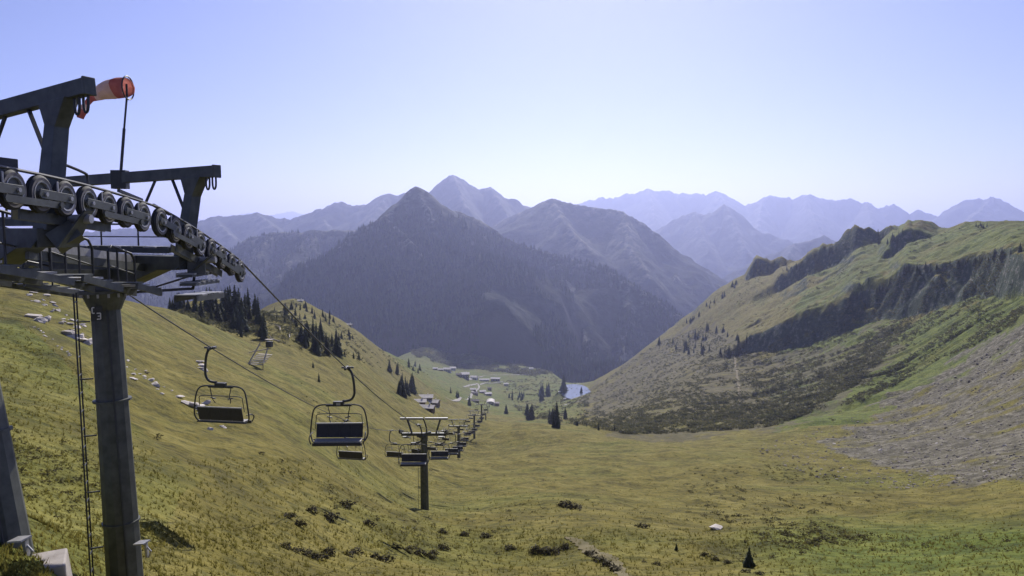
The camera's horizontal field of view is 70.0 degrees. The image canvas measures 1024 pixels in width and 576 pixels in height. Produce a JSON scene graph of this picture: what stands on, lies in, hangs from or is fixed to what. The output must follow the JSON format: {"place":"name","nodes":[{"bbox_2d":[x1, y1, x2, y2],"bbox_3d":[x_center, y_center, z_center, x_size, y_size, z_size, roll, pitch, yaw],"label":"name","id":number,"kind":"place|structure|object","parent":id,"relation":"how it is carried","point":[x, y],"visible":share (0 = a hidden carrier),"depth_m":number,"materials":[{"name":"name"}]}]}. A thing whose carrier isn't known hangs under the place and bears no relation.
{"place":"outdoors","nodes":[
{"label":"outdoors","id":0,"kind":"place"},
{"bbox_2d":[123,230,355,308],"bbox_3d":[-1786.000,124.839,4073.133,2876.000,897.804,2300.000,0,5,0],"label":"mountain wooded ridge","id":1,"kind":"structure","parent":0,"point":[267,253],"depth_m":3858.70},
{"bbox_2d":[125,229,340,307],"bbox_3d":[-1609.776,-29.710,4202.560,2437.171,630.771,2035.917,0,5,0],"label":"mountain forest","id":2,"kind":"object","parent":1,"relation":"on","point":[260,288],"visible":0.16,"depth_m":3773.17,"materials":[{"name":"green plant"}]},
{"bbox_2d":[80,193,404,253],"bbox_3d":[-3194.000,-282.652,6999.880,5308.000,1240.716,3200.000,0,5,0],"label":"mountain left chain","id":3,"kind":"object","parent":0,"point":[228,231],"visible":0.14,"depth_m":6861.93,"materials":[{"name":"stone"}]},
{"bbox_2d":[126,207,531,228],"bbox_3d":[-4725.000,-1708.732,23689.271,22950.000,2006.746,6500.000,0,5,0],"label":"mountain","id":4,"kind":"structure","parent":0,"point":[290,215],"depth_m":23715.19,"materials":[{"name":"stone"}]},
{"bbox_2d":[242,186,682,382],"bbox_3d":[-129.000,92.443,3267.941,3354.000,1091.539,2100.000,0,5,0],"label":"mountain pyramid","id":5,"kind":"object","parent":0,"point":[514,316],"visible":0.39,"depth_m":2820.92,"materials":[{"name":"stone"}]},
{"bbox_2d":[240,206,683,382],"bbox_3d":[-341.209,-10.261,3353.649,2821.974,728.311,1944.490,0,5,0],"label":"mountain forest","id":6,"kind":"object","parent":5,"relation":"on","point":[577,361],"visible":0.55,"depth_m":2807.88,"materials":[{"name":"green plant"}]},
{"bbox_2d":[446,384,479,400],"bbox_3d":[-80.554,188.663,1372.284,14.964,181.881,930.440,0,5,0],"label":"road","id":7,"kind":"structure","parent":0,"point":[459,399],"depth_m":1408.55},
{"bbox_2d":[429,175,530,227],"bbox_3d":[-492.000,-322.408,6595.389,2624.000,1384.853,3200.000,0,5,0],"label":"mountain sharp peak","id":8,"kind":"structure","parent":0,"point":[491,207],"depth_m":6323.22,"materials":[{"name":"stone"}]},
{"bbox_2d":[0,220,1023,575],"bbox_3d":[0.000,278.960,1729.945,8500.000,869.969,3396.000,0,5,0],"label":"terrain","id":9,"kind":"structure","parent":0,"point":[514,446],"depth_m":147.05,"materials":[{"name":"green plant"}]},
{"bbox_2d":[24,314,42,317],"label":"rock","id":10,"kind":"object","parent":9,"relation":"on","point":[32,315],"visible":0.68,"depth_m":89.18,"materials":[{"name":"stone"}]},
{"bbox_2d":[34,316,47,322],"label":"rock","id":11,"kind":"object","parent":9,"relation":"on","point":[41,319],"visible":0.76,"depth_m":85.02,"materials":[{"name":"stone"}]},
{"bbox_2d":[32,548,71,575],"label":"concrete plinth","id":12,"kind":"structure","parent":9,"relation":"on","point":[59,563],"depth_m":13.05,"materials":[{"name":"grey concrete"}]},
{"bbox_2d":[0,76,150,556],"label":"chairlift pylon","id":13,"kind":"object","parent":12,"relation":"on","point":[55,233],"visible":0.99,"depth_m":11.63,"materials":[{"name":"metal"}]},
{"bbox_2d":[61,330,74,334],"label":"rock","id":14,"kind":"object","parent":9,"relation":"on","point":[67,332],"visible":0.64,"depth_m":84.07,"materials":[{"name":"stone"}]},
{"bbox_2d":[0,164,245,575],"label":"chairlift pylon","id":15,"kind":"object","parent":9,"relation":"on","point":[123,541],"visible":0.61,"depth_m":17.31,"materials":[{"name":"metal"}]},
{"bbox_2d":[77,76,134,188],"bbox_3d":[-9.738,-3.690,17.381,1.431,2.651,0.604,0,5,0],"label":"windsock","id":16,"kind":"object","parent":15,"relation":"attached to","point":[118,87],"visible":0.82,"depth_m":17.34,"materials":[{"name":"fabric"}]},
{"bbox_2d":[5,227,479,431],"bbox_3d":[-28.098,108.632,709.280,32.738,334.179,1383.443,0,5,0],"label":"haul cable","id":17,"kind":"object","parent":15,"relation":"attached to","point":[234,361],"visible":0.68,"depth_m":31.71,"materials":[{"name":"metal"}]},
{"bbox_2d":[194,346,254,423],"bbox_3d":[-12.159,4.101,30.699,2.524,3.315,0.856,1,5,9],"label":"lift chair","id":18,"kind":"object","parent":17,"relation":"hanging from","point":[232,415],"visible":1,"depth_m":30.56,"materials":[{"name":"paint"}]},
{"bbox_2d":[336,420,367,459],"bbox_3d":[-12.847,12.171,58.547,2.524,3.315,0.856,1,5,10],"label":"lift chair","id":19,"kind":"object","parent":17,"relation":"hanging from","point":[351,455],"visible":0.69,"depth_m":58.40,"materials":[{"name":"paint"}]},
{"bbox_2d":[385,429,405,457],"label":"lift chair","id":20,"kind":"object","parent":17,"relation":"hanging from","point":[392,454],"visible":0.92,"depth_m":84.53,"materials":[{"name":"paint"}]},
{"bbox_2d":[410,436,420,453],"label":"lift chair","id":21,"kind":"object","parent":17,"relation":"hanging from","point":[415,451],"visible":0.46,"depth_m":112.27,"materials":[{"name":"paint"}]},
{"bbox_2d":[427,436,437,450],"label":"lift chair","id":22,"kind":"object","parent":17,"relation":"hanging from","point":[433,448],"visible":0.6,"depth_m":139.85,"materials":[{"name":"paint"}]},
{"bbox_2d":[0,165,487,433],"bbox_3d":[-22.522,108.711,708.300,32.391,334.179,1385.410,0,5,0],"label":"haul cable","id":23,"kind":"object","parent":15,"relation":"attached to","point":[104,190],"visible":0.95,"depth_m":14.28,"materials":[{"name":"metal"}]},
{"bbox_2d":[309,366,368,445],"bbox_3d":[-7.458,5.041,31.367,2.524,3.315,0.856,0,5,-2],"label":"lift chair","id":24,"kind":"object","parent":23,"relation":"hanging from","point":[324,431],"visible":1,"depth_m":31.55,"materials":[{"name":"paint"}]},
{"bbox_2d":[398,423,428,466],"bbox_3d":[-7.976,12.699,59.195,2.524,3.315,0.857,0,5,-1],"label":"lift chair","id":25,"kind":"object","parent":23,"relation":"hanging from","point":[409,459],"visible":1,"depth_m":59.37,"materials":[{"name":"paint"}]},
{"bbox_2d":[429,430,449,459],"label":"lift chair","id":26,"kind":"object","parent":23,"relation":"hanging from","point":[439,453],"visible":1,"depth_m":85.43,"materials":[{"name":"paint"}]},
{"bbox_2d":[443,433,459,454],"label":"lift chair","id":27,"kind":"object","parent":23,"relation":"hanging from","point":[453,451],"visible":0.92,"depth_m":113.18,"materials":[{"name":"paint"}]},
{"bbox_2d":[451,433,463,450],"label":"lift chair","id":28,"kind":"object","parent":23,"relation":"hanging from","point":[459,447],"visible":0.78,"depth_m":140.83,"materials":[{"name":"paint"}]},
{"bbox_2d":[460,428,469,440],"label":"lift chair","id":29,"kind":"object","parent":23,"relation":"hanging from","point":[466,438],"visible":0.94,"depth_m":194.41,"materials":[{"name":"paint"}]},
{"bbox_2d":[185,300,191,311],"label":"spruce tree","id":30,"kind":"object","parent":9,"relation":"on","point":[187,306],"visible":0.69,"depth_m":291.25,"materials":[{"name":"green plant"}]},
{"bbox_2d":[191,291,198,312],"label":"spruce tree","id":31,"kind":"object","parent":9,"relation":"on","point":[195,306],"visible":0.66,"depth_m":294.49,"materials":[{"name":"green plant"}]},
{"bbox_2d":[197,301,206,320],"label":"spruce tree","id":32,"kind":"object","parent":9,"relation":"on","point":[201,311],"visible":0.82,"depth_m":284.82,"materials":[{"name":"green plant"}]},
{"bbox_2d":[207,289,215,313],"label":"spruce tree","id":33,"kind":"object","parent":9,"relation":"on","point":[210,303],"visible":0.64,"depth_m":303.22,"materials":[{"name":"green plant"}]},
{"bbox_2d":[214,304,223,322],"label":"spruce tree","id":34,"kind":"object","parent":9,"relation":"on","point":[218,312],"visible":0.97,"depth_m":298.00,"materials":[{"name":"green plant"}]},
{"bbox_2d":[222,294,229,312],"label":"spruce tree","id":35,"kind":"object","parent":9,"relation":"on","point":[225,307],"visible":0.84,"depth_m":314.20,"materials":[{"name":"green plant"}]},
{"bbox_2d":[228,285,238,314],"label":"spruce tree","id":36,"kind":"object","parent":9,"relation":"on","point":[234,297],"visible":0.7,"depth_m":313.12,"materials":[{"name":"green plant"}]},
{"bbox_2d":[230,312,237,330],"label":"spruce tree","id":37,"kind":"object","parent":9,"relation":"on","point":[233,324],"visible":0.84,"depth_m":293.99,"materials":[{"name":"green plant"}]},
{"bbox_2d":[236,306,251,333],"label":"spruce tree","id":38,"kind":"object","parent":9,"relation":"on","point":[246,327],"visible":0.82,"depth_m":295.46,"materials":[{"name":"green plant"}]},
{"bbox_2d":[243,294,248,316],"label":"spruce tree","id":39,"kind":"object","parent":9,"relation":"on","point":[245,305],"visible":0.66,"depth_m":319.51,"materials":[{"name":"green plant"}]},
{"bbox_2d":[246,288,252,315],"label":"spruce tree","id":40,"kind":"object","parent":9,"relation":"on","point":[248,302],"visible":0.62,"depth_m":323.02,"materials":[{"name":"green plant"}]},
{"bbox_2d":[247,308,253,320],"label":"spruce tree","id":41,"kind":"object","parent":9,"relation":"on","point":[249,316],"visible":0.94,"depth_m":316.81,"materials":[{"name":"green plant"}]},
{"bbox_2d":[251,294,257,315],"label":"spruce tree","id":42,"kind":"object","parent":9,"relation":"on","point":[254,307],"visible":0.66,"depth_m":330.46,"materials":[{"name":"green plant"}]},
{"bbox_2d":[253,297,261,324],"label":"spruce tree","id":43,"kind":"object","parent":9,"relation":"on","point":[258,316],"visible":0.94,"depth_m":316.70,"materials":[{"name":"green plant"}]},
{"bbox_2d":[248,339,273,364],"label":"timber platform","id":44,"kind":"structure","parent":9,"relation":"on","point":[269,344],"depth_m":173.80,"materials":[{"name":"grey wood"}]},
{"bbox_2d":[257,314,270,340],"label":"spruce tree","id":45,"kind":"object","parent":9,"relation":"on","point":[262,335],"visible":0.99,"depth_m":289.09,"materials":[{"name":"green plant"}]},
{"bbox_2d":[279,542,291,549],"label":"dwarf shrub","id":46,"kind":"object","parent":9,"relation":"on","point":[284,544],"visible":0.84,"depth_m":36.77,"materials":[{"name":"green plant"}]},
{"bbox_2d":[282,512,296,518],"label":"dwarf shrub","id":47,"kind":"object","parent":9,"relation":"on","point":[292,515],"visible":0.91,"depth_m":44.99,"materials":[{"name":"green plant"}]},
{"bbox_2d":[290,546,307,553],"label":"dwarf shrub","id":48,"kind":"object","parent":9,"relation":"on","point":[294,549],"visible":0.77,"depth_m":37.12,"materials":[{"name":"green plant"}]},
{"bbox_2d":[294,518,307,526],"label":"dwarf shrub","id":49,"kind":"object","parent":9,"relation":"on","point":[299,524],"visible":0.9,"depth_m":44.24,"materials":[{"name":"green plant"}]},
{"bbox_2d":[298,325,304,342],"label":"spruce tree","id":50,"kind":"object","parent":9,"relation":"on","point":[301,333],"visible":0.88,"depth_m":317.09,"materials":[{"name":"green plant"}]},
{"bbox_2d":[301,548,318,558],"bbox_3d":[-10.598,13.772,37.904,1.198,0.408,0.983,-1,5,-10],"label":"dwarf shrub","id":51,"kind":"object","parent":9,"relation":"on","point":[313,555],"visible":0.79,"depth_m":37.67,"materials":[{"name":"green plant"}]},
{"bbox_2d":[305,505,316,513],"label":"dwarf shrub","id":52,"kind":"object","parent":9,"relation":"on","point":[312,508],"visible":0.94,"depth_m":51.30,"materials":[{"name":"green plant"}]},
{"bbox_2d":[313,333,322,354],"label":"spruce tree","id":53,"kind":"object","parent":9,"relation":"on","point":[314,351],"visible":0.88,"depth_m":315.53,"materials":[{"name":"green plant"}]},
{"bbox_2d":[316,341,320,355],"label":"spruce tree","id":54,"kind":"object","parent":9,"relation":"on","point":[318,350],"visible":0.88,"depth_m":314.26,"materials":[{"name":"green plant"}]},
{"bbox_2d":[319,323,324,341],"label":"spruce tree","id":55,"kind":"object","parent":9,"relation":"on","point":[321,333],"visible":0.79,"depth_m":349.17,"materials":[{"name":"green plant"}]},
{"bbox_2d":[314,551,330,560],"bbox_3d":[-10.044,13.966,38.072,0.903,0.492,1.060,2,5,22],"label":"dwarf shrub","id":56,"kind":"object","parent":9,"relation":"on","point":[322,556],"visible":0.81,"depth_m":38.03,"materials":[{"name":"green plant"}]},
{"bbox_2d":[324,338,331,354],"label":"spruce tree","id":57,"kind":"object","parent":9,"relation":"on","point":[327,347],"visible":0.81,"depth_m":323.58,"materials":[{"name":"green plant"}]},
{"bbox_2d":[321,545,335,556],"bbox_3d":[-10.045,14.480,40.349,1.024,0.458,0.832,1,5,18],"label":"dwarf shrub","id":58,"kind":"object","parent":9,"relation":"on","point":[327,550],"visible":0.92,"depth_m":40.16,"materials":[{"name":"green plant"}]},
{"bbox_2d":[322,511,341,522],"bbox_3d":[-12.980,16.210,51.745,1.339,0.714,1.626,1,5,17],"label":"dwarf shrub","id":59,"kind":"object","parent":9,"relation":"on","point":[329,516],"visible":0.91,"depth_m":51.76,"materials":[{"name":"green plant"}]},
{"bbox_2d":[331,336,344,356],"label":"spruce tree","id":60,"kind":"object","parent":9,"relation":"on","point":[337,348],"visible":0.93,"depth_m":337.92,"materials":[{"name":"green plant"}]},
{"bbox_2d":[339,499,356,509],"bbox_3d":[-13.746,17.750,60.026,1.580,0.687,1.455,1,5,13],"label":"dwarf shrub","id":61,"kind":"object","parent":9,"relation":"on","point":[348,503],"visible":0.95,"depth_m":60.03,"materials":[{"name":"green plant"}]},
{"bbox_2d":[341,549,356,557],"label":"dwarf shrub","id":62,"kind":"object","parent":9,"relation":"on","point":[351,551],"visible":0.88,"depth_m":41.79,"materials":[{"name":"green plant"}]},
{"bbox_2d":[363,518,376,527],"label":"dwarf shrub","id":63,"kind":"object","parent":9,"relation":"on","point":[365,522],"visible":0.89,"depth_m":57.86,"materials":[{"name":"green plant"}]},
{"bbox_2d":[178,298,592,425],"bbox_3d":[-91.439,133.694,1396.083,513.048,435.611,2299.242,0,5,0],"label":"spruce trees","id":64,"kind":"object","parent":9,"relation":"on","point":[483,363],"visible":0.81,"depth_m":1105.98,"materials":[{"name":"green plant"}]},
{"bbox_2d":[376,554,395,562],"bbox_3d":[-7.598,16.450,44.220,1.204,0.522,1.158,-1,5,-15],"label":"dwarf shrub","id":65,"kind":"object","parent":9,"relation":"on","point":[382,559],"visible":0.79,"depth_m":44.32,"materials":[{"name":"green plant"}]},
{"bbox_2d":[401,382,407,397],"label":"spruce tree","id":66,"kind":"object","parent":9,"relation":"on","point":[404,394],"visible":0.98,"depth_m":382.93,"materials":[{"name":"green plant"}]},
{"bbox_2d":[405,381,410,396],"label":"spruce tree","id":67,"kind":"object","parent":9,"relation":"on","point":[407,390],"visible":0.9,"depth_m":514.42,"materials":[{"name":"green plant"}]},
{"bbox_2d":[402,545,415,553],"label":"dwarf shrub","id":68,"kind":"object","parent":9,"relation":"on","point":[408,550],"visible":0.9,"depth_m":54.83,"materials":[{"name":"green plant"}]},
{"bbox_2d":[408,378,414,392],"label":"spruce tree","id":69,"kind":"object","parent":9,"relation":"on","point":[411,387],"visible":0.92,"depth_m":723.06,"materials":[{"name":"green plant"}]},
{"bbox_2d":[413,548,426,556],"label":"dwarf shrub","id":70,"kind":"object","parent":9,"relation":"on","point":[422,551],"visible":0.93,"depth_m":55.30,"materials":[{"name":"green plant"}]},
{"bbox_2d":[414,397,426,403],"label":"barn","id":71,"kind":"structure","parent":9,"relation":"on","point":[422,401],"depth_m":394.17,"materials":[{"name":"metal"}]},
{"bbox_2d":[398,417,448,510],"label":"chairlift pylon","id":72,"kind":"object","parent":9,"relation":"on","point":[424,497],"visible":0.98,"depth_m":92.68,"materials":[{"name":"metal"}]},
{"bbox_2d":[418,394,433,400],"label":"barn","id":73,"kind":"structure","parent":9,"relation":"on","point":[428,396],"depth_m":757.02,"materials":[{"name":"metal"}]},
{"bbox_2d":[419,403,435,412],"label":"barn","id":74,"kind":"structure","parent":9,"relation":"on","point":[430,407],"depth_m":386.02,"materials":[{"name":"metal"}]},
{"bbox_2d":[423,549,439,558],"bbox_3d":[-6.194,20.351,56.073,1.506,0.601,1.462,3,6,36],"label":"dwarf shrub","id":75,"kind":"object","parent":9,"relation":"on","point":[430,552],"visible":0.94,"depth_m":55.84,"materials":[{"name":"green plant"}]},
{"bbox_2d":[428,398,440,406],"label":"house","id":76,"kind":"structure","parent":9,"relation":"on","point":[435,401],"depth_m":754.17,"materials":[{"name":"metal"}]},
{"bbox_2d":[438,543,450,550],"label":"dwarf shrub","id":77,"kind":"object","parent":9,"relation":"on","point":[444,546],"visible":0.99,"depth_m":59.32,"materials":[{"name":"green plant"}]},
{"bbox_2d":[448,419,468,457],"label":"chairlift pylon","id":78,"kind":"object","parent":9,"relation":"on","point":[458,436],"visible":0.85,"depth_m":218.83,"materials":[{"name":"metal"}]},
{"bbox_2d":[461,372,469,380],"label":"house","id":79,"kind":"structure","parent":9,"relation":"on","point":[464,375],"depth_m":1832.76,"materials":[{"name":"metal"}]},
{"bbox_2d":[468,411,480,438],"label":"chairlift pylon","id":80,"kind":"object","parent":9,"relation":"on","point":[474,437],"visible":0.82,"depth_m":335.69,"materials":[{"name":"metal"}]},
{"bbox_2d":[479,532,492,538],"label":"dwarf shrub","id":81,"kind":"object","parent":9,"relation":"on","point":[485,534],"visible":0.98,"depth_m":68.50,"materials":[{"name":"green plant"}]},
{"bbox_2d":[486,398,498,405],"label":"valley station","id":82,"kind":"object","parent":9,"relation":"on","point":[492,401],"visible":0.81,"depth_m":1413.47,"materials":[{"name":"paint"}]},
{"bbox_2d":[12,375,1012,562],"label":"meadow heath","id":83,"kind":"object","parent":9,"relation":"on","point":[814,543],"visible":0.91,"depth_m":67.63,"materials":[{"name":"green plant"}]},
{"bbox_2d":[528,544,543,553],"bbox_3d":[2.016,22.521,62.916,1.430,0.659,1.299,-4,6,-38],"label":"dwarf shrub","id":84,"kind":"object","parent":9,"relation":"on","point":[535,548],"visible":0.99,"depth_m":62.85,"materials":[{"name":"green plant"}]},
{"bbox_2d":[535,546,550,554],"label":"dwarf shrub","id":85,"kind":"object","parent":9,"relation":"on","point":[544,548],"visible":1,"depth_m":62.44,"materials":[{"name":"green plant"}]},
{"bbox_2d":[546,546,560,555],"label":"dwarf shrub","id":86,"kind":"object","parent":9,"relation":"on","point":[553,549],"visible":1,"depth_m":62.36,"materials":[{"name":"green plant"}]},
{"bbox_2d":[551,407,555,427],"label":"spruce tree","id":87,"kind":"object","parent":9,"relation":"on","point":[553,422],"visible":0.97,"depth_m":375.30,"materials":[{"name":"green plant"}]},
{"bbox_2d":[556,411,559,427],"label":"spruce tree","id":88,"kind":"object","parent":9,"relation":"on","point":[557,422],"visible":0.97,"depth_m":373.77,"materials":[{"name":"green plant"}]},
{"bbox_2d":[557,500,573,507],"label":"dwarf shrub","id":89,"kind":"object","parent":9,"relation":"on","point":[561,504],"visible":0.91,"depth_m":91.10,"materials":[{"name":"green plant"}]},
{"bbox_2d":[566,503,581,509],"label":"dwarf shrub","id":90,"kind":"object","parent":9,"relation":"on","point":[575,507],"visible":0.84,"depth_m":88.19,"materials":[{"name":"green plant"}]},
{"bbox_2d":[584,550,598,556],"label":"dwarf shrub","id":91,"kind":"object","parent":9,"relation":"on","point":[588,553],"visible":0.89,"depth_m":57.36,"materials":[{"name":"green plant"}]},
{"bbox_2d":[634,522,649,528],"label":"dwarf shrub","id":92,"kind":"object","parent":9,"relation":"on","point":[645,525],"visible":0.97,"depth_m":72.99,"materials":[{"name":"green plant"}]},
{"bbox_2d":[709,524,722,529],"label":"rock","id":93,"kind":"object","parent":9,"relation":"on","point":[716,526],"visible":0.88,"depth_m":75.46,"materials":[{"name":"stone"}]},
{"bbox_2d":[734,356,740,401],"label":"footpath","id":94,"kind":"structure","parent":9,"relation":"on","point":[737,376],"depth_m":825.46,"materials":[{"name":"grey gravel"}]},
{"bbox_2d":[742,547,755,567],"bbox_3d":[17.845,20.313,54.964,1.106,1.841,1.150,4,6,40],"label":"spruce tree","id":95,"kind":"object","parent":9,"relation":"on","point":[748,561],"visible":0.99,"depth_m":54.87,"materials":[{"name":"green plant"}]},
{"bbox_2d":[588,226,1023,434],"bbox_3d":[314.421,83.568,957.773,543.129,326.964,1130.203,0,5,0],"label":"alder scrub","id":96,"kind":"object","parent":9,"relation":"on","point":[711,418],"visible":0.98,"depth_m":633.26,"materials":[{"name":"green plant"}]},
{"bbox_2d":[759,340,1023,489],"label":"scree stones","id":97,"kind":"object","parent":9,"relation":"on","point":[952,482],"visible":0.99,"depth_m":226.95,"materials":[{"name":"grey stone"}]},
{"bbox_2d":[0,0,1023,231],"label":"sky","id":98,"kind":"structure","parent":0,"point":[302,106],"materials":[{"name":"blue"}]},
{"bbox_2d":[561,384,589,398],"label":"pond","id":99,"kind":"structure","parent":0,"point":[571,393],"depth_m":1495.77,"materials":[{"name":"blue liquid"}]},
{"bbox_2d":[564,537,628,575],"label":"track","id":100,"kind":"structure","parent":0,"point":[582,545],"depth_m":57.13,"materials":[{"name":"beige gravel"}]},
{"bbox_2d":[591,555,606,563],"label":"dwarf shrub","id":101,"kind":"object","parent":100,"relation":"on","point":[595,559],"visible":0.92,"depth_m":55.25,"materials":[{"name":"green plant"}]},
{"bbox_2d":[600,559,614,566],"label":"dwarf shrub","id":102,"kind":"object","parent":100,"relation":"on","point":[603,564],"visible":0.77,"depth_m":52.86,"materials":[{"name":"green plant"}]},
{"bbox_2d":[608,564,621,571],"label":"dwarf shrub","id":103,"kind":"object","parent":100,"relation":"on","point":[615,569],"visible":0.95,"depth_m":49.17,"materials":[{"name":"green plant"}]},
{"bbox_2d":[492,198,728,316],"bbox_3d":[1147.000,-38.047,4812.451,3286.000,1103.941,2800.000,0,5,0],"label":"mountain round shoulder","id":104,"kind":"object","parent":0,"point":[641,254],"visible":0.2,"depth_m":4410.11},
{"bbox_2d":[655,204,792,277],"bbox_3d":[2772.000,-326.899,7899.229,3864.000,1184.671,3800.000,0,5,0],"label":"mountain","id":105,"kind":"structure","parent":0,"point":[723,240],"depth_m":7775.69,"materials":[{"name":"stone"}]},
{"bbox_2d":[722,235,835,281],"bbox_3d":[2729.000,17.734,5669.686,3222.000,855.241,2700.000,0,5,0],"label":"mountain","id":106,"kind":"structure","parent":0,"point":[795,251],"depth_m":5749.27,"materials":[{"name":"stone"}]},
{"bbox_2d":[578,189,1023,243],"bbox_3d":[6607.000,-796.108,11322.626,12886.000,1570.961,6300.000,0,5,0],"label":"mountain range","id":107,"kind":"structure","parent":0,"point":[803,218],"depth_m":10974.17,"materials":[{"name":"stone"}]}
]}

